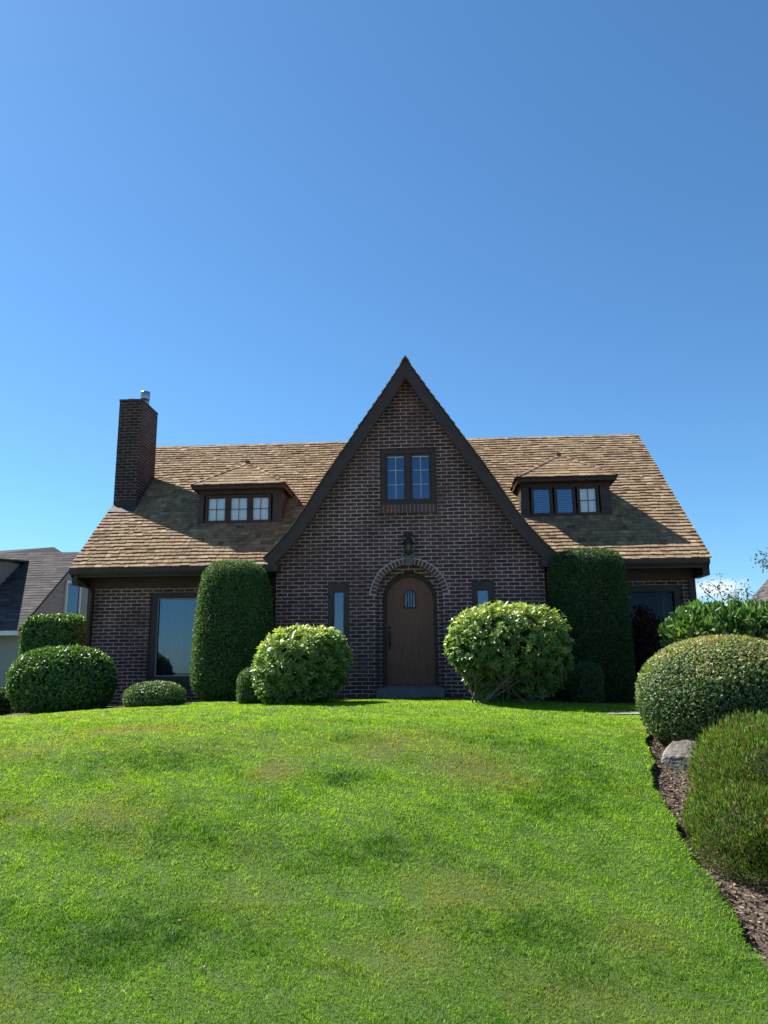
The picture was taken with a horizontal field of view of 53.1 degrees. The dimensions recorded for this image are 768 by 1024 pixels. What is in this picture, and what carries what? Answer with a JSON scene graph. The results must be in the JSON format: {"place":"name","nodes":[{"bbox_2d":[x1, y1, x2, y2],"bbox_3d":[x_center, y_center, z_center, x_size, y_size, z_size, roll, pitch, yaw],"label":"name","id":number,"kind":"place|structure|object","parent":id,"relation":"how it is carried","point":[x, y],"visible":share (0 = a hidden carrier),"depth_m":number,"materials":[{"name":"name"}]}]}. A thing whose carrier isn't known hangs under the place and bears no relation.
{"place":"outdoors","nodes":[
{"label":"outdoors","id":0,"kind":"place"},
{"bbox_2d":[0,696,635,715],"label":"planting strip","id":1,"kind":"object","parent":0,"point":[451,697],"visible":0.26,"depth_m":12.89,"materials":[{"name":"soil"}]},
{"bbox_2d":[5,643,118,713],"bbox_3d":[-5.500,2.881,13.180,1.884,1.262,1.267,-1,-12,3],"label":"round shrub","id":2,"kind":"object","parent":1,"relation":"on","point":[61,678],"visible":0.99,"depth_m":12.74,"materials":[{"name":"green plant"}]},
{"bbox_2d":[189,558,274,700],"bbox_3d":[-2.580,2.062,13.254,1.474,2.530,1.328,-1,-12,3],"label":"clipped yew","id":3,"kind":"object","parent":1,"relation":"on","point":[233,625],"visible":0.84,"depth_m":12.80,"materials":[{"name":"green plant"}]},
{"bbox_2d":[546,547,636,701],"bbox_3d":[3.467,1.930,12.990,1.423,2.686,1.323,-1,-12,3],"label":"clipped yew","id":4,"kind":"object","parent":1,"relation":"on","point":[587,595],"visible":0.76,"depth_m":12.53,"materials":[{"name":"green plant"}]},
{"bbox_2d":[631,603,663,668],"bbox_3d":[4.643,2.488,13.322,0.838,1.830,0.714,-1,-12,3],"label":"red leaved shrub","id":5,"kind":"object","parent":1,"relation":"on","point":[644,622],"visible":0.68,"depth_m":13.27,"materials":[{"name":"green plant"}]},
{"bbox_2d":[0,698,767,1023],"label":"lawn","id":6,"kind":"structure","parent":0,"point":[458,968],"depth_m":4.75,"materials":[{"name":"green plant"}]},
{"bbox_2d":[121,680,186,707],"bbox_3d":[-3.633,2.920,12.205,0.996,0.521,0.894,-1,-12,3],"label":"round shrub","id":7,"kind":"object","parent":6,"relation":"on","point":[154,693],"visible":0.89,"depth_m":11.92,"materials":[{"name":"green plant"}]},
{"bbox_2d":[235,666,263,703],"bbox_3d":[-1.962,2.695,11.823,0.632,0.686,0.584,-1,-12,3],"label":"round shrub","id":8,"kind":"object","parent":6,"relation":"on","point":[245,689],"visible":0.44,"depth_m":11.61,"materials":[{"name":"green plant"}]},
{"bbox_2d":[249,623,354,704],"bbox_3d":[-1.208,2.281,11.450,1.554,1.259,1.319,-1,-12,3],"label":"rhododendron","id":9,"kind":"object","parent":6,"relation":"on","point":[308,664],"visible":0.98,"depth_m":11.05,"materials":[{"name":"green plant"}]},
{"bbox_2d":[18,703,711,1004],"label":"fallen leaves","id":10,"kind":"object","parent":6,"relation":"on","point":[696,917],"visible":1,"depth_m":5.85,"materials":[{"name":"brown plant"}]},
{"bbox_2d":[443,600,574,703],"bbox_3d":[1.823,2.083,11.314,1.960,1.567,1.524,-1,-12,3],"label":"rhododendron","id":11,"kind":"object","parent":6,"relation":"on","point":[513,651],"visible":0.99,"depth_m":10.97,"materials":[{"name":"green plant"}]},
{"bbox_2d":[568,660,604,703],"bbox_3d":[3.188,2.730,12.120,0.570,0.785,0.597,-1,-12,3],"label":"round shrub","id":12,"kind":"object","parent":6,"relation":"on","point":[586,681],"visible":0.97,"depth_m":11.94,"materials":[{"name":"green plant"}]},
{"bbox_2d":[657,596,767,648],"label":"laurel hedge","id":13,"kind":"object","parent":6,"relation":"on","point":[719,617],"visible":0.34,"depth_m":10.80,"materials":[{"name":"green plant"}]},
{"bbox_2d":[0,0,767,604],"label":"sky","id":14,"kind":"structure","parent":0,"point":[245,216],"materials":[{"name":"blue"}]},
{"bbox_2d":[603,711,642,720],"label":"path","id":15,"kind":"structure","parent":0,"point":[628,713],"depth_m":9.88,"materials":[{"name":"grey concrete"}]},
{"bbox_2d":[643,723,767,969],"bbox_3d":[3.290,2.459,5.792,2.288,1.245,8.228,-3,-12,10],"label":"bark mulch","id":16,"kind":"object","parent":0,"point":[662,789],"visible":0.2,"depth_m":5.30,"materials":[{"name":"brown wood"}]},
{"bbox_2d":[661,740,703,769],"bbox_3d":[2.935,2.460,7.493,0.478,0.462,0.351,-1,-12,3],"label":"rock","id":17,"kind":"object","parent":16,"relation":"on","point":[675,753],"visible":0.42,"depth_m":7.44,"materials":[{"name":"grey stone"}]},
{"bbox_2d":[634,633,767,750],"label":"mounded shrub","id":18,"kind":"object","parent":16,"relation":"on","point":[685,689],"visible":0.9,"depth_m":7.71,"materials":[{"name":"green plant"}]},
{"bbox_2d":[676,707,767,889],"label":"heather","id":19,"kind":"object","parent":16,"relation":"on","point":[727,807],"visible":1,"depth_m":5.45,"materials":[{"name":"green plant"}]},
{"bbox_3d":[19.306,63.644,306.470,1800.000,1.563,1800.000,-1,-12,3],"label":"ground","id":20,"kind":"structure","parent":0,"visible":0},
{"bbox_2d":[0,685,15,714],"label":"hedge","id":21,"kind":"object","parent":20,"relation":"on","point":[5,706],"visible":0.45,"depth_m":14.23,"materials":[{"name":"green plant"}]},
{"bbox_2d":[0,547,87,712],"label":"grey house","id":22,"kind":"structure","parent":20,"relation":"on","point":[34,581],"depth_m":20.05,"materials":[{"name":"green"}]},
{"bbox_2d":[63,580,81,614],"bbox_3d":[-8.455,2.413,20.895,0.055,1.030,0.870,-1,-12,3],"label":"window","id":23,"kind":"structure","parent":22,"relation":"in","point":[72,598],"depth_m":20.86,"materials":[{"name":"blue glass"}]},
{"bbox_2d":[14,612,85,712],"bbox_3d":[-6.570,3.076,15.338,1.380,2.148,0.857,-1,-12,3],"label":"square hedge","id":24,"kind":"object","parent":20,"relation":"on","point":[50,630],"visible":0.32,"depth_m":15.15,"materials":[{"name":"green plant"}]},
{"bbox_2d":[69,355,711,705],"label":"brick house","id":25,"kind":"structure","parent":20,"relation":"on","point":[398,530],"depth_m":14.26,"materials":[{"name":"brown brick"}]},
{"bbox_2d":[147,592,197,686],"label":"picture window","id":26,"kind":"structure","parent":25,"relation":"in","point":[172,615],"depth_m":14.92,"materials":[{"name":"blue glass"}]},
{"bbox_2d":[328,583,348,645],"bbox_3d":[-0.793,1.860,13.806,0.378,1.113,0.415,-1,-12,3],"label":"narrow window","id":27,"kind":"structure","parent":25,"relation":"in","point":[338,594],"depth_m":13.69,"materials":[{"name":"blue glass"}]},
{"bbox_2d":[380,448,436,504],"bbox_3d":[0.454,-0.610,14.234,1.018,1.053,0.400,-1,-12,3],"label":"gable window","id":28,"kind":"structure","parent":25,"relation":"in","point":[407,476],"depth_m":14.13,"materials":[{"name":"blue glass"}]},
{"bbox_2d":[386,577,434,685],"bbox_3d":[0.472,2.120,13.752,0.854,1.913,0.117,-1,-12,3],"label":"door","id":29,"kind":"structure","parent":25,"relation":"in","point":[409,604],"depth_m":13.75,"materials":[{"name":"brown wood"}]},
{"bbox_2d":[472,581,493,616],"bbox_3d":[1.757,1.807,13.653,0.388,1.113,0.415,-1,-12,3],"label":"narrow window","id":30,"kind":"structure","parent":25,"relation":"in","point":[482,591],"depth_m":13.54,"materials":[{"name":"brown paint"}]},
{"bbox_2d":[628,585,682,680],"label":"picture window","id":31,"kind":"structure","parent":25,"relation":"in","point":[664,599],"depth_m":14.90,"materials":[{"name":"glass"}]},
{"bbox_2d":[697,573,764,602],"bbox_3d":[9.743,3.454,22.492,2.492,3.408,2.022,-1,-12,3],"label":"sparse tree","id":32,"kind":"object","parent":20,"relation":"on","point":[735,592],"visible":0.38,"depth_m":22.62,"materials":[{"name":"green plant"}]},
{"bbox_2d":[750,579,767,601],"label":"slate roofed house","id":33,"kind":"structure","parent":20,"relation":"on","point":[761,594],"depth_m":22.44,"materials":[{"name":"grey"}]},
{"bbox_2d":[750,549,767,572],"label":"sparse tree","id":34,"kind":"object","parent":20,"relation":"on","point":[763,561],"visible":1,"depth_m":24.14,"materials":[{"name":"green plant"}]}
]}

